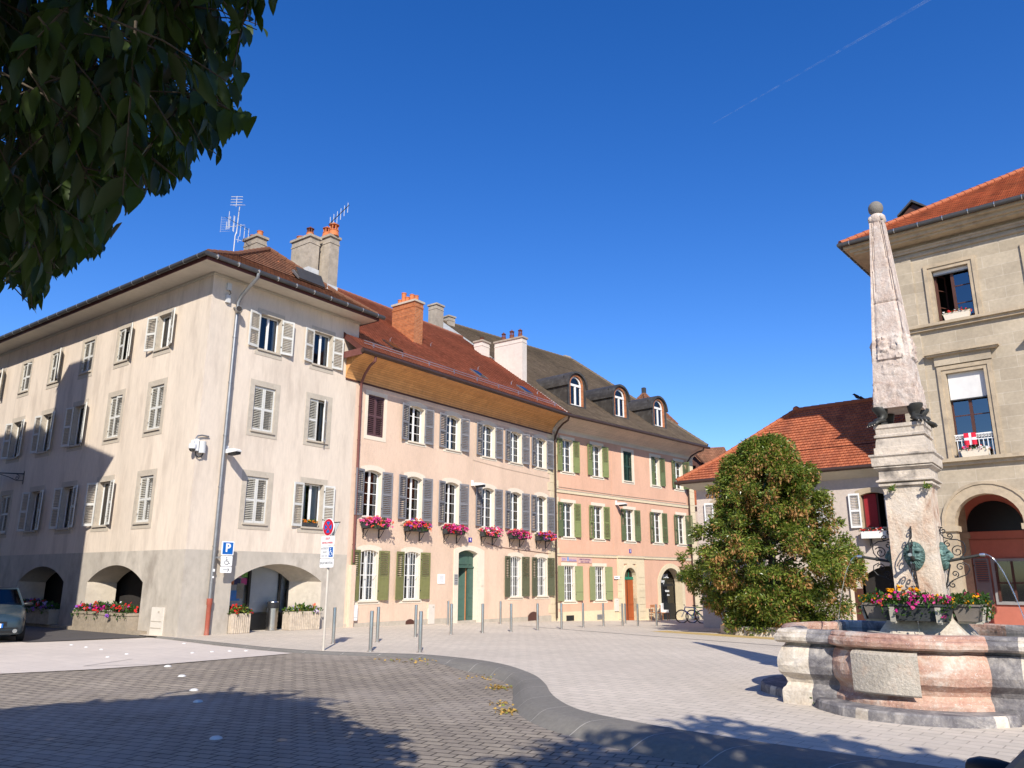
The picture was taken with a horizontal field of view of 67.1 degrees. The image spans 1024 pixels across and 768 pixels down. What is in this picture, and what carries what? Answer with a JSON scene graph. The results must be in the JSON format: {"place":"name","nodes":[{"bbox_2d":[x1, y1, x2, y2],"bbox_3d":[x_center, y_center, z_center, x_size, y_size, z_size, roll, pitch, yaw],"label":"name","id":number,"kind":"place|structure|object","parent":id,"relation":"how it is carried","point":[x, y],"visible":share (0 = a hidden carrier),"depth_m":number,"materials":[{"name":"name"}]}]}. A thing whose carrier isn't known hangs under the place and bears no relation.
{"place":"outdoors","nodes":[
{"label":"outdoors","id":0,"kind":"place"},
{"bbox_2d":[0,626,145,641],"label":"side street","id":1,"kind":"structure","parent":0,"point":[36,634],"depth_m":23.83,"materials":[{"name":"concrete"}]},
{"bbox_2d":[0,587,32,640],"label":"parked car","id":2,"kind":"object","parent":1,"relation":"on","point":[12,614],"visible":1,"depth_m":21.60,"materials":[{"name":"grey metal"}]},
{"bbox_2d":[0,637,713,767],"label":"road","id":3,"kind":"structure","parent":0,"point":[296,710],"depth_m":10.29,"materials":[{"name":"grey stone"}]},
{"bbox_2d":[0,0,277,311],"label":"overhanging tree","id":4,"kind":"object","parent":3,"relation":"on","point":[84,157],"visible":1,"depth_m":3.09,"materials":[{"name":"green plant"}]},
{"bbox_2d":[0,638,288,673],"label":"raised crossing","id":5,"kind":"object","parent":3,"relation":"on","point":[19,657],"visible":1,"depth_m":18.13,"materials":[{"name":"grey concrete"}]},
{"bbox_2d":[374,658,517,714],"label":"fallen leaves","id":6,"kind":"object","parent":3,"relation":"on","point":[504,710],"visible":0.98,"depth_m":13.20,"materials":[{"name":"yellow plant"}]},
{"bbox_2d":[965,750,1023,767],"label":"parked car","id":7,"kind":"object","parent":3,"relation":"on","point":[987,762],"visible":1,"depth_m":3.48,"materials":[{"name":"black metal"}]},
{"bbox_2d":[0,0,1023,450],"label":"sky","id":8,"kind":"structure","parent":0,"point":[661,196],"materials":[{"name":"blue"}]},
{"bbox_2d":[53,618,1023,767],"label":"plaza","id":9,"kind":"structure","parent":0,"point":[702,684],"depth_m":14.19,"materials":[{"name":"grey stone"}]},
{"bbox_2d":[70,600,139,630],"bbox_3d":[-13.553,7.666,25.763,3.841,0.916,0.890,-10,-17,35],"label":"stone trough","id":10,"kind":"object","parent":9,"relation":"on","point":[125,617],"visible":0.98,"depth_m":25.38,"materials":[{"name":"beige stone"}]},
{"bbox_2d":[0,222,385,637],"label":"corner house","id":11,"kind":"structure","parent":9,"relation":"on","point":[115,402],"depth_m":27.71,"materials":[{"name":"beige paint"}]},
{"bbox_2d":[0,367,6,402],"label":"window","id":12,"kind":"structure","parent":11,"relation":"in","point":[3,371],"depth_m":34.98,"materials":[{"name":"beige wood"}]},
{"bbox_2d":[0,490,13,537],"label":"window","id":13,"kind":"structure","parent":11,"relation":"in","point":[4,495],"depth_m":32.38,"materials":[{"name":"grey wood"}]},
{"bbox_2d":[0,415,25,463],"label":"window","id":14,"kind":"structure","parent":11,"relation":"in","point":[10,457],"depth_m":33.36,"materials":[{"name":"grey wood"}]},
{"bbox_2d":[17,357,34,397],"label":"window","id":15,"kind":"structure","parent":11,"relation":"in","point":[27,365],"depth_m":33.82,"materials":[{"name":"beige wood"}]},
{"bbox_2d":[17,485,43,536],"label":"window","id":16,"kind":"structure","parent":11,"relation":"in","point":[27,528],"depth_m":30.99,"materials":[{"name":"grey wood"}]},
{"bbox_2d":[23,598,59,624],"bbox_3d":[-17.834,8.427,28.822,3.690,0.920,0.927,-10,-17,35],"label":"stone trough","id":17,"kind":"object","parent":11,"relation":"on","point":[49,615],"visible":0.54,"depth_m":28.05,"materials":[{"name":"grey stone"}]},
{"bbox_2d":[30,407,55,457],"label":"window","id":18,"kind":"structure","parent":11,"relation":"in","point":[41,433],"depth_m":31.77,"materials":[{"name":"grey wood"}]},
{"bbox_2d":[46,346,64,389],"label":"window","id":19,"kind":"structure","parent":11,"relation":"in","point":[56,354],"depth_m":32.26,"materials":[{"name":"white wood"}]},
{"bbox_2d":[48,480,77,534],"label":"window","id":20,"kind":"structure","parent":11,"relation":"in","point":[65,488],"depth_m":29.40,"materials":[{"name":"grey wood"}]},
{"bbox_2d":[61,398,88,451],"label":"window","id":21,"kind":"structure","parent":11,"relation":"in","point":[72,445],"depth_m":30.19,"materials":[{"name":"grey wood"}]},
{"bbox_2d":[77,334,97,379],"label":"window","id":22,"kind":"structure","parent":11,"relation":"in","point":[89,344],"depth_m":30.70,"materials":[{"name":"white wood"}]},
{"bbox_2d":[81,475,114,531],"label":"window","id":23,"kind":"structure","parent":11,"relation":"in","point":[98,503],"depth_m":27.82,"materials":[{"name":"white wood"}]},
{"bbox_2d":[102,388,125,444],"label":"window","id":24,"kind":"structure","parent":11,"relation":"in","point":[116,399],"depth_m":28.44,"materials":[{"name":"white wood"}]},
{"bbox_2d":[113,321,133,368],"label":"window","id":25,"kind":"structure","parent":11,"relation":"in","point":[121,335],"depth_m":29.18,"materials":[{"name":"white wood"}]},
{"bbox_2d":[131,468,157,528],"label":"window","id":26,"kind":"structure","parent":11,"relation":"in","point":[145,487],"depth_m":26.08,"materials":[{"name":"white wood"}]},
{"bbox_2d":[142,377,167,436],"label":"window","id":27,"kind":"structure","parent":11,"relation":"in","point":[152,425],"depth_m":26.86,"materials":[{"name":"white wood"}]},
{"bbox_2d":[144,306,175,356],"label":"window","id":28,"kind":"structure","parent":11,"relation":"in","point":[158,349],"depth_m":27.69,"materials":[{"name":"white wood"}]},
{"bbox_2d":[188,435,208,457],"bbox_3d":[-10.032,1.984,24.738,0.245,0.767,0.680,-10,-17,35],"label":"security camera","id":29,"kind":"object","parent":11,"relation":"attached to","point":[196,444],"visible":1,"depth_m":24.67,"materials":[{"name":"white plastic"}]},
{"bbox_2d":[216,541,233,572],"bbox_3d":[-9.256,5.552,24.782,0.323,0.985,0.500,-10,-17,35],"label":"parking sign","id":30,"kind":"object","parent":11,"relation":"attached to","point":[227,548],"visible":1,"depth_m":24.71,"materials":[{"name":"metal"}]},
{"bbox_2d":[226,446,241,455],"bbox_3d":[-9.192,2.169,25.379,0.770,0.353,0.202,-10,-17,35],"label":"floodlight","id":31,"kind":"object","parent":11,"relation":"attached to","point":[232,451],"visible":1,"depth_m":25.21,"materials":[{"name":"white plastic"}]},
{"bbox_2d":[220,196,248,250],"bbox_3d":[-10.705,-6.205,30.073,1.380,2.640,0.687,-10,-17,35],"label":"tv aerial","id":32,"kind":"object","parent":11,"relation":"attached to","point":[234,222],"visible":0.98,"depth_m":30.19,"materials":[{"name":"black metal"}]},
{"bbox_2d":[238,469,273,530],"bbox_3d":[-8.785,3.964,26.316,0.347,1.970,1.250,-10,-17,35],"label":"window","id":33,"kind":"structure","parent":11,"relation":"in","point":[266,479],"depth_m":26.32,"materials":[{"name":"white wood"}]},
{"bbox_2d":[246,378,280,439],"bbox_3d":[-8.777,0.906,27.090,0.347,1.980,1.250,-10,-17,35],"label":"window","id":34,"kind":"structure","parent":11,"relation":"in","point":[272,412],"depth_m":27.11,"materials":[{"name":"white wood"}]},
{"bbox_2d":[248,308,294,360],"bbox_3d":[-8.731,-1.768,27.735,0.446,1.700,1.862,-10,-17,35],"label":"window","id":35,"kind":"structure","parent":11,"relation":"in","point":[276,352],"depth_m":27.88,"materials":[{"name":"white wood"}]},
{"bbox_2d":[302,519,317,526],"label":"window box","id":36,"kind":"object","parent":11,"relation":"on","point":[305,523],"visible":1,"depth_m":27.86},
{"bbox_2d":[291,477,335,533],"bbox_3d":[-7.333,4.440,28.178,0.414,1.970,1.868,-10,-17,35],"label":"window","id":37,"kind":"structure","parent":11,"relation":"in","point":[320,484],"depth_m":28.34,"materials":[{"name":"white wood"}]},
{"bbox_2d":[303,392,332,448],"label":"window","id":38,"kind":"structure","parent":11,"relation":"in","point":[323,441],"depth_m":28.96,"materials":[{"name":"white wood"}]},
{"bbox_2d":[304,325,343,374],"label":"window","id":39,"kind":"structure","parent":11,"relation":"in","point":[329,344],"depth_m":29.77,"materials":[{"name":"white wood"}]},
{"bbox_2d":[227,603,253,633],"bbox_3d":[-8.940,7.615,25.133,0.868,0.940,0.943,-10,-17,35],"label":"planter","id":40,"kind":"object","parent":9,"relation":"on","point":[238,623],"visible":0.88,"depth_m":24.89,"materials":[{"name":"concrete"}]},
{"bbox_2d":[265,601,278,629],"bbox_3d":[-8.269,7.985,26.627,0.400,0.950,0.400,0,-14,0],"label":"litter bin","id":41,"kind":"object","parent":9,"relation":"on","point":[272,615],"visible":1,"depth_m":26.49,"materials":[{"name":"metal"}]},
{"bbox_2d":[282,602,323,630],"bbox_3d":[-7.372,8.125,27.088,0.853,0.937,1.415,-13,-19,43],"label":"planter","id":42,"kind":"object","parent":9,"relation":"on","point":[301,617],"visible":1,"depth_m":26.82,"materials":[{"name":"concrete"}]},
{"bbox_2d":[320,518,340,650],"bbox_3d":[-4.620,5.011,19.336,0.590,3.255,0.138,-11,-18,39],"label":"no stopping sign","id":43,"kind":"object","parent":9,"relation":"on","point":[330,526],"visible":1,"depth_m":19.49,"materials":[{"name":"metal"}]},
{"bbox_2d":[330,607,336,643],"bbox_3d":[-4.868,6.627,21.116,0.170,1.000,0.167,0,-14,0],"label":"bollard","id":44,"kind":"object","parent":9,"relation":"on","point":[334,625],"visible":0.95,"depth_m":21.09,"materials":[{"name":"metal"}]},
{"bbox_2d":[367,611,373,651],"bbox_3d":[-3.437,6.051,18.839,0.170,1.000,0.167,0,-14,0],"label":"bollard","id":45,"kind":"object","parent":9,"relation":"on","point":[371,631],"visible":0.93,"depth_m":18.81,"materials":[{"name":"metal"}]},
{"bbox_2d":[376,607,379,641],"bbox_3d":[-3.768,6.781,21.697,0.170,1.000,0.167,0,-14,0],"label":"bollard","id":46,"kind":"object","parent":9,"relation":"on","point":[377,624],"visible":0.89,"depth_m":21.67,"materials":[{"name":"metal"}]},
{"bbox_2d":[413,605,417,636],"bbox_3d":[-2.970,7.330,23.828,0.170,1.000,0.167,0,-14,0],"label":"bollard","id":47,"kind":"object","parent":9,"relation":"on","point":[415,621],"visible":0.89,"depth_m":23.79,"materials":[{"name":"metal"}]},
{"bbox_2d":[418,611,422,652],"bbox_3d":[-2.216,6.019,18.693,0.170,1.000,0.167,0,-14,0],"label":"bollard","id":48,"kind":"object","parent":9,"relation":"on","point":[420,632],"visible":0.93,"depth_m":18.66,"materials":[{"name":"metal"}]},
{"bbox_2d":[450,604,452,633],"bbox_3d":[-1.971,7.657,25.087,0.170,1.000,0.167,0,-14,0],"label":"bollard","id":49,"kind":"object","parent":9,"relation":"on","point":[451,618],"visible":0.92,"depth_m":25.06,"materials":[{"name":"metal"}]},
{"bbox_2d":[338,288,571,627],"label":"peach house","id":50,"kind":"structure","parent":9,"relation":"on","point":[422,452],"depth_m":34.86,"materials":[{"name":"paint"}]},
{"bbox_2d":[351,545,389,604],"bbox_3d":[-5.612,7.363,29.867,0.455,2.240,1.984,-10,-17,35],"label":"window","id":51,"kind":"structure","parent":50,"relation":"in","point":[379,586],"depth_m":30.11,"materials":[{"name":"beige stone"}]},
{"bbox_2d":[354,465,392,518],"bbox_3d":[-5.595,4.314,30.637,0.470,2.170,2.022,-10,-17,35],"label":"window","id":52,"kind":"structure","parent":50,"relation":"in","point":[379,478],"depth_m":30.90,"materials":[{"name":"grey wood"}]},
{"bbox_2d":[364,389,387,442],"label":"window","id":53,"kind":"structure","parent":50,"relation":"in","point":[381,437],"depth_m":31.44,"materials":[{"name":"brown wood"}]},
{"bbox_2d":[359,515,393,538],"bbox_3d":[-5.304,5.556,30.114,0.646,0.906,1.521,-10,-17,35],"label":"flower box","id":54,"kind":"object","parent":50,"relation":"attached to","point":[382,524],"visible":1,"depth_m":30.02,"materials":[{"name":"pink metal"}]},
{"bbox_2d":[395,547,430,602],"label":"window","id":55,"kind":"structure","parent":50,"relation":"in","point":[421,589],"depth_m":31.95,"materials":[{"name":"beige stone"}]},
{"bbox_2d":[398,472,432,522],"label":"window","id":56,"kind":"structure","parent":50,"relation":"in","point":[420,479],"depth_m":32.76,"materials":[{"name":"grey wood"}]},
{"bbox_2d":[402,518,432,540],"bbox_3d":[-3.923,6.013,31.945,0.672,0.927,1.533,-10,-17,35],"label":"flower box","id":57,"kind":"object","parent":50,"relation":"attached to","point":[419,526],"visible":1,"depth_m":31.85,"materials":[{"name":"pink metal"}]},
{"bbox_2d":[401,401,434,447],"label":"window","id":58,"kind":"structure","parent":50,"relation":"in","point":[422,416],"depth_m":33.52,"materials":[{"name":"grey wood"}]},
{"bbox_2d":[438,478,468,526],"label":"window","id":59,"kind":"structure","parent":50,"relation":"in","point":[456,516],"depth_m":34.67,"materials":[{"name":"grey wood"}]},
{"bbox_2d":[439,411,469,454],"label":"window","id":60,"kind":"structure","parent":50,"relation":"in","point":[458,426],"depth_m":35.41,"materials":[{"name":"grey wood"}]},
{"bbox_2d":[441,523,468,543],"bbox_3d":[-2.509,6.503,33.789,0.686,0.890,1.569,-10,-17,35],"label":"flower box","id":61,"kind":"object","parent":50,"relation":"attached to","point":[453,528],"visible":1,"depth_m":33.64,"materials":[{"name":"pink metal"}]},
{"bbox_2d":[457,551,475,622],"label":"door","id":62,"kind":"structure","parent":50,"relation":"in","point":[465,586],"depth_m":34.75,"materials":[{"name":"green wood"}]},
{"bbox_2d":[475,484,502,529],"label":"window","id":63,"kind":"structure","parent":50,"relation":"in","point":[490,499],"depth_m":36.73,"materials":[{"name":"grey wood"}]},
{"bbox_2d":[477,420,502,461],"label":"window","id":64,"kind":"structure","parent":50,"relation":"in","point":[493,428],"depth_m":37.48,"materials":[{"name":"grey wood"}]},
{"bbox_2d":[478,525,503,545],"bbox_3d":[-0.967,7.010,35.851,0.663,0.928,1.539,-10,-17,35],"label":"flower box","id":65,"kind":"object","parent":50,"relation":"attached to","point":[487,532],"visible":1,"depth_m":35.67,"materials":[{"name":"pink metal"}]},
{"bbox_2d":[505,428,529,466],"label":"window","id":66,"kind":"structure","parent":50,"relation":"in","point":[511,447],"depth_m":39.23,"materials":[{"name":"grey wood"}]},
{"bbox_2d":[505,488,529,530],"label":"window","id":67,"kind":"structure","parent":50,"relation":"in","point":[520,495],"depth_m":38.44,"materials":[{"name":"grey wood"}]},
{"bbox_2d":[505,552,529,599],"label":"window","id":68,"kind":"structure","parent":50,"relation":"in","point":[523,582],"depth_m":37.65,"materials":[{"name":"green stone"}]},
{"bbox_2d":[506,528,531,546],"bbox_3d":[0.354,7.456,37.554,0.679,0.906,1.575,-10,-17,35],"label":"flower box","id":69,"kind":"object","parent":50,"relation":"attached to","point":[516,533],"visible":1,"depth_m":37.40,"materials":[{"name":"pink metal"}]},
{"bbox_2d":[532,434,553,471],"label":"window","id":70,"kind":"structure","parent":50,"relation":"in","point":[536,458],"depth_m":40.99,"materials":[{"name":"grey wood"}]},
{"bbox_2d":[531,492,554,533],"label":"window","id":71,"kind":"structure","parent":50,"relation":"in","point":[540,515],"depth_m":40.23,"materials":[{"name":"grey wood"}]},
{"bbox_2d":[532,553,554,598],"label":"window","id":72,"kind":"structure","parent":50,"relation":"in","point":[546,583],"depth_m":39.42,"materials":[{"name":"stone"}]},
{"bbox_2d":[535,530,556,548],"bbox_3d":[1.714,7.909,39.356,0.666,0.920,1.516,-10,-17,35],"label":"flower box","id":73,"kind":"object","parent":50,"relation":"attached to","point":[550,537],"visible":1,"depth_m":39.24,"materials":[{"name":"pink metal"}]},
{"bbox_2d":[155,636,945,767],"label":"kerb","id":74,"kind":"structure","parent":9,"relation":"on","point":[535,701],"depth_m":8.81,"materials":[{"name":"stone"}]},
{"bbox_2d":[429,315,709,620],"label":"salmon house","id":75,"kind":"structure","parent":9,"relation":"on","point":[618,442],"depth_m":45.62,"materials":[{"name":"paint"}]},
{"bbox_2d":[557,435,579,475],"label":"window","id":76,"kind":"structure","parent":75,"relation":"in","point":[568,447],"depth_m":42.76,"materials":[{"name":"green wood"}]},
{"bbox_2d":[558,499,581,539],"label":"window","id":77,"kind":"structure","parent":75,"relation":"in","point":[575,525],"depth_m":41.88,"materials":[{"name":"green wood"}]},
{"bbox_2d":[558,562,583,603],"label":"window","id":78,"kind":"structure","parent":75,"relation":"in","point":[568,572],"depth_m":41.07,"materials":[{"name":"beige stone"}]},
{"bbox_2d":[587,441,608,479],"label":"window","id":79,"kind":"structure","parent":75,"relation":"in","point":[603,468],"depth_m":44.58,"materials":[{"name":"green wood"}]},
{"bbox_2d":[589,502,610,541],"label":"window","id":80,"kind":"structure","parent":75,"relation":"in","point":[599,516],"depth_m":43.74,"materials":[{"name":"green wood"}]},
{"bbox_2d":[590,563,612,602],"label":"window","id":81,"kind":"structure","parent":75,"relation":"in","point":[606,593],"depth_m":42.89,"materials":[{"name":"beige stone"}]},
{"bbox_2d":[621,448,634,484],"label":"window","id":82,"kind":"structure","parent":75,"relation":"in","point":[631,480],"depth_m":46.49,"materials":[{"name":"beige stone"}]},
{"bbox_2d":[625,569,633,619],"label":"door","id":83,"kind":"structure","parent":75,"relation":"in","point":[629,601],"depth_m":44.67,"materials":[{"name":"brown wood"}]},
{"bbox_2d":[621,506,640,543],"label":"window","id":84,"kind":"structure","parent":75,"relation":"in","point":[627,520],"depth_m":45.82,"materials":[{"name":"green wood"}]},
{"bbox_2d":[649,453,665,488],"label":"window","id":85,"kind":"structure","parent":75,"relation":"in","point":[654,460],"depth_m":48.70,"materials":[{"name":"beige stone"}]},
{"bbox_2d":[650,509,667,545],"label":"window","id":86,"kind":"structure","parent":75,"relation":"in","point":[662,527],"depth_m":47.86,"materials":[{"name":"beige stone"}]},
{"bbox_2d":[672,458,689,491],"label":"window","id":87,"kind":"structure","parent":75,"relation":"in","point":[680,464],"depth_m":50.49,"materials":[{"name":"beige stone"}]},
{"bbox_2d":[674,512,693,546],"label":"window","id":88,"kind":"structure","parent":75,"relation":"in","point":[681,522],"depth_m":49.67,"materials":[{"name":"beige stone"}]},
{"bbox_2d":[636,387,678,424],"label":"turret roofed house","id":89,"kind":"structure","parent":9,"relation":"on","point":[643,394],"depth_m":67.50,"materials":[{"name":"beige paint"}]},
{"bbox_2d":[675,605,702,622],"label":"bicycle","id":90,"kind":"object","parent":9,"relation":"on","point":[687,613],"visible":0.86,"depth_m":41.16,"materials":[{"name":"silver metal"}]},
{"bbox_2d":[694,490,702,615],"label":"lean to house","id":91,"kind":"structure","parent":9,"relation":"on","point":[696,516],"depth_m":53.89,"materials":[{"name":"beige paint"}]},
{"bbox_2d":[692,447,725,506],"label":"old tiled house","id":92,"kind":"structure","parent":9,"relation":"on","point":[703,457],"depth_m":63.38,"materials":[{"name":"orange tile"}]},
{"bbox_2d":[652,631,773,639],"bbox_3d":[8.027,8.346,25.435,0.850,0.042,8.661,10,-17,-35],"label":"gravel border","id":93,"kind":"object","parent":9,"relation":"on","point":[741,636],"visible":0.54,"depth_m":26.86,"materials":[{"name":"beige gravel"}]},
{"bbox_2d":[720,624,780,636],"bbox_3d":[9.476,8.832,27.582,4.000,0.420,3.000,0,-14,0],"label":"planting bed","id":94,"kind":"object","parent":9,"relation":"on","point":[744,633],"visible":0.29,"depth_m":26.56,"materials":[{"name":"plant"}]},
{"bbox_2d":[674,431,869,635],"bbox_3d":[9.421,5.422,28.243,6.962,7.524,6.420,0,-14,0],"label":"evergreen tree","id":95,"kind":"object","parent":94,"relation":"in","point":[766,485],"visible":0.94,"depth_m":27.13,"materials":[{"name":"green plant"}]},
{"bbox_2d":[674,397,905,627],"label":"orange roofed house","id":96,"kind":"structure","parent":9,"relation":"on","point":[836,442],"depth_m":32.14,"materials":[{"name":"beige paint"}]},
{"bbox_2d":[704,499,720,533],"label":"window","id":97,"kind":"structure","parent":96,"relation":"in","point":[710,504],"depth_m":35.05,"materials":[{"name":"wood"}]},
{"bbox_2d":[848,487,887,530],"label":"window","id":98,"kind":"structure","parent":96,"relation":"in","point":[866,505],"depth_m":30.79,"materials":[{"name":"wood"}]},
{"bbox_2d":[860,526,887,545],"bbox_3d":[14.152,5.949,30.168,1.012,0.755,0.402,-12,-19,40],"label":"window box","id":99,"kind":"object","parent":96,"relation":"attached to","point":[870,535],"visible":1,"depth_m":30.12,"materials":[{"name":"white paint"}]},
{"bbox_2d":[854,566,894,619],"bbox_3d":[14.584,8.443,29.618,2.580,2.850,0.440,-12,-19,40],"label":"garage door","id":100,"kind":"structure","parent":96,"relation":"in","point":[874,581],"depth_m":30.22,"materials":[{"name":"brown wood"}]},
{"bbox_2d":[760,201,1023,728],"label":"fountain","id":101,"kind":"object","parent":9,"relation":"on","point":[954,673],"visible":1,"depth_m":11.16,"materials":[{"name":"stone"}]},
{"bbox_2d":[855,588,893,618],"bbox_3d":[5.775,3.425,12.114,0.605,0.467,1.080,-10,-18,36],"label":"flower trough","id":102,"kind":"object","parent":101,"relation":"attached to","point":[872,610],"visible":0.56,"depth_m":11.80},
{"bbox_2d":[871,585,957,621],"bbox_3d":[5.896,3.191,11.267,1.119,0.507,0.632,-10,-18,36],"label":"flower trough","id":103,"kind":"object","parent":101,"relation":"attached to","point":[907,610],"visible":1,"depth_m":11.15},
{"bbox_2d":[948,589,995,621],"bbox_3d":[6.765,3.251,11.376,0.579,0.462,1.114,-10,-18,36],"label":"flower trough","id":104,"kind":"object","parent":101,"relation":"attached to","point":[969,608],"visible":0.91,"depth_m":11.09,"materials":[{"name":"beige stone"}]},
{"bbox_2d":[836,167,1023,624],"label":"town hall","id":105,"kind":"structure","parent":9,"relation":"on","point":[964,249],"depth_m":27.81,"materials":[{"name":"stone"}]},
{"bbox_2d":[933,265,974,320],"bbox_3d":[16.417,-3.231,28.570,1.200,2.020,0.640,-12,-19,40],"label":"window","id":106,"kind":"structure","parent":105,"relation":"in","point":[959,276],"depth_m":28.39,"materials":[{"name":"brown wood"}]},
{"bbox_2d":[942,307,971,319],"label":"window box","id":107,"kind":"object","parent":105,"relation":"on","point":[958,313],"visible":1,"depth_m":27.83,"materials":[{"name":"white plastic"}]},
{"bbox_2d":[963,432,976,444],"bbox_3d":[16.005,1.912,26.968,0.380,0.420,0.039,-12,-19,40],"label":"flag","id":108,"kind":"object","parent":105,"relation":"attached to","point":[970,438],"visible":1,"depth_m":26.97,"materials":[{"name":"red fabric"}]},
{"bbox_2d":[947,369,995,457],"bbox_3d":[16.224,1.065,27.269,1.200,3.090,0.270,-12,-19,40],"label":"window","id":109,"kind":"structure","parent":105,"relation":"in","point":[968,391],"depth_m":27.35,"materials":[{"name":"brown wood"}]},
{"bbox_2d":[958,444,990,456],"bbox_3d":[16.012,2.296,26.740,0.986,0.422,0.406,-12,-19,40],"label":"window box","id":110,"kind":"object","parent":105,"relation":"on","point":[981,450],"visible":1,"depth_m":26.65,"materials":[{"name":"white plastic"}]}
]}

